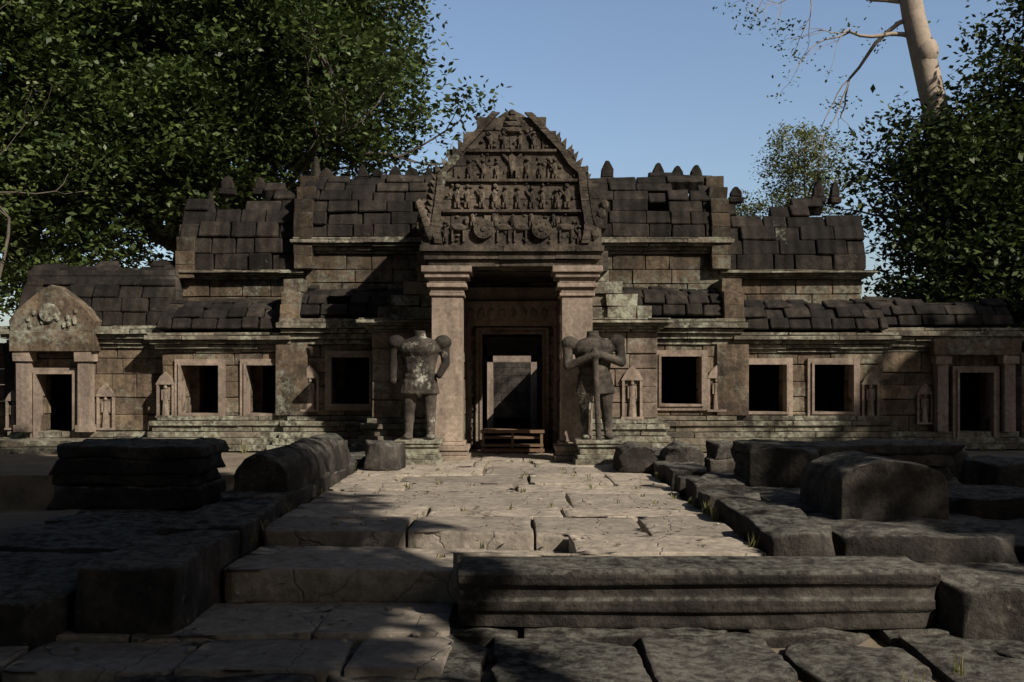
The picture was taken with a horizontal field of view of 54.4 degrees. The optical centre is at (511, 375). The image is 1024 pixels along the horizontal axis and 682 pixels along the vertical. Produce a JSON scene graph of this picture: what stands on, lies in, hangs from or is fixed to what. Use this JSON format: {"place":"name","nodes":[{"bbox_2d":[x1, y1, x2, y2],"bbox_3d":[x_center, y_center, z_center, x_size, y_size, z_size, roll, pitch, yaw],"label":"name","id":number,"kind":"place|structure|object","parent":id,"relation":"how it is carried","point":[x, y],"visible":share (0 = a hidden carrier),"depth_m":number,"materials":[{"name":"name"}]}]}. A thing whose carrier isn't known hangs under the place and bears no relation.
{"place":"outdoors","nodes":[
{"label":"outdoors","id":0,"kind":"place"},
{"bbox_2d":[0,3,388,294],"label":"tree foliage","id":1,"kind":"object","parent":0,"point":[35,239],"visible":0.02,"depth_m":30.95,"materials":[{"name":"green plant"}]},
{"bbox_2d":[0,0,513,321],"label":"tree","id":2,"kind":"object","parent":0,"point":[153,129],"depth_m":28.91,"materials":[{"name":"green plant"}]},
{"bbox_2d":[0,448,765,681],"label":"stone causeway","id":3,"kind":"structure","parent":0,"point":[368,580],"depth_m":8.60,"materials":[{"name":"stone"}]},
{"bbox_2d":[394,438,621,464],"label":"statue pedestals","id":4,"kind":"object","parent":3,"relation":"on","point":[425,451],"visible":0.73,"depth_m":16.70,"materials":[{"name":"stone"}]},
{"bbox_2d":[388,331,451,439],"bbox_3d":[-1.580,0.162,17.014,1.090,1.864,0.460,0,0,0],"label":"guardian statue","id":5,"kind":"object","parent":4,"relation":"on","point":[420,352],"visible":1,"depth_m":16.91,"materials":[{"name":"stone"}]},
{"bbox_2d":[561,331,625,439],"bbox_3d":[1.393,0.168,16.958,1.098,1.880,0.571,0,0,0],"label":"guardian statue","id":6,"kind":"object","parent":4,"relation":"on","point":[595,357],"visible":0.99,"depth_m":16.88,"materials":[{"name":"stone"}]},
{"bbox_2d":[0,384,941,681],"bbox_3d":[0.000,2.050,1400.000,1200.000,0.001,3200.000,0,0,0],"label":"earth ground","id":7,"kind":"structure","parent":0,"point":[14,518],"depth_m":13.72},
{"bbox_2d":[0,0,112,278],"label":"small tree","id":8,"kind":"object","parent":7,"relation":"on","point":[42,92],"depth_m":25.80,"materials":[{"name":"plant"}]},
{"bbox_2d":[0,453,980,665],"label":"fallen leaves","id":9,"kind":"object","parent":7,"relation":"on","point":[77,649],"visible":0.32,"depth_m":8.66,"materials":[{"name":"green plant"}]},
{"bbox_2d":[21,453,985,662],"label":"ground pebbles","id":10,"kind":"object","parent":7,"relation":"on","point":[386,608],"visible":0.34,"depth_m":8.85,"materials":[{"name":"stone"}]},
{"bbox_2d":[0,447,1023,681],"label":"stone blocks","id":11,"kind":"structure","parent":7,"relation":"on","point":[815,595],"depth_m":7.68,"materials":[{"name":"stone"}]},
{"bbox_2d":[44,433,1023,521],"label":"stone blocks","id":12,"kind":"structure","parent":7,"relation":"on","point":[889,480],"depth_m":12.05,"materials":[{"name":"stone"}]},
{"bbox_2d":[240,444,1003,681],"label":"ground weeds","id":13,"kind":"object","parent":7,"relation":"on","point":[715,516],"visible":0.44,"depth_m":10.88,"materials":[{"name":"green plant"}]},
{"bbox_2d":[735,115,870,217],"bbox_3d":[10.508,-3.832,37.060,5.563,11.674,4.911,0,0,0],"label":"pale tree","id":14,"kind":"object","parent":7,"relation":"on","point":[779,144],"depth_m":36.68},
{"bbox_2d":[713,0,958,230],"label":"tall tree","id":15,"kind":"object","parent":7,"relation":"on","point":[923,47],"depth_m":26.78,"materials":[{"name":"beige plant"}]},
{"bbox_2d":[787,0,1023,351],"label":"tree","id":16,"kind":"object","parent":7,"relation":"on","point":[949,177],"depth_m":25.02,"materials":[{"name":"green plant"}]},
{"bbox_2d":[912,118,1022,348],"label":"tree leaves","id":17,"kind":"object","parent":7,"relation":"on","point":[972,267],"depth_m":26.12,"materials":[{"name":"green plant"}]},
{"bbox_2d":[186,281,803,448],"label":"pink temple walls","id":18,"kind":"structure","parent":0,"point":[383,387],"depth_m":18.71,"materials":[{"name":"stone"}]},
{"bbox_2d":[0,176,1023,437],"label":"temple walls","id":19,"kind":"structure","parent":0,"point":[54,344],"depth_m":20.50,"materials":[{"name":"stone"}]},
{"bbox_2d":[4,365,933,429],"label":"temple devatas","id":20,"kind":"object","parent":19,"relation":"attached to","point":[632,373],"visible":0.98,"depth_m":20.07,"materials":[{"name":"beige stone"}]},
{"bbox_2d":[0,237,1023,453],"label":"temple cornices","id":21,"kind":"object","parent":19,"relation":"attached to","point":[614,309],"visible":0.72,"depth_m":19.93,"materials":[{"name":"grey stone"}]},
{"bbox_2d":[18,137,1013,330],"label":"temple roofs","id":22,"kind":"structure","parent":19,"relation":"on","point":[255,235],"depth_m":21.19,"materials":[{"name":"grey stone"}]},
{"bbox_2d":[12,350,1019,437],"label":"window frames","id":23,"kind":"structure","parent":19,"relation":"in","point":[1001,399],"depth_m":20.22,"materials":[{"name":"beige stone"}]},
{"bbox_2d":[0,419,1023,509],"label":"ground terrace","id":24,"kind":"structure","parent":0,"point":[27,490],"depth_m":15.49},
{"bbox_2d":[421,265,602,461],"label":"pillars","id":25,"kind":"structure","parent":24,"relation":"on","point":[447,286],"depth_m":17.50,"materials":[{"name":"beige stone"}]},
{"bbox_2d":[415,109,608,273],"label":"carved pediment","id":26,"kind":"structure","parent":25,"relation":"on","point":[484,186],"depth_m":17.52,"materials":[{"name":"stone"}]},
{"bbox_2d":[464,287,559,449],"bbox_3d":[0.010,0.025,24.771,2.239,3.656,9.258,0,0,0],"label":"doorway","id":27,"kind":"structure","parent":24,"relation":"on","point":[511,306],"depth_m":20.30,"materials":[{"name":"stone"}]},
{"bbox_2d":[480,428,543,453],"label":"wooden steps","id":28,"kind":"structure","parent":24,"relation":"on","point":[512,437],"depth_m":19.11,"materials":[{"name":"brown wood"}]},
{"bbox_2d":[5,208,1021,448],"bbox_3d":[0.025,-1.138,27.300,21.149,5.516,18.200,0,0,0],"label":"temple interior","id":29,"kind":"object","parent":24,"relation":"on","point":[511,390],"visible":0.06,"depth_m":23.30,"materials":[{"name":"black stone"}]},
{"bbox_2d":[0,0,1023,342],"label":"sky","id":30,"kind":"structure","parent":0,"point":[635,86],"materials":[{"name":"blue"}]}
]}

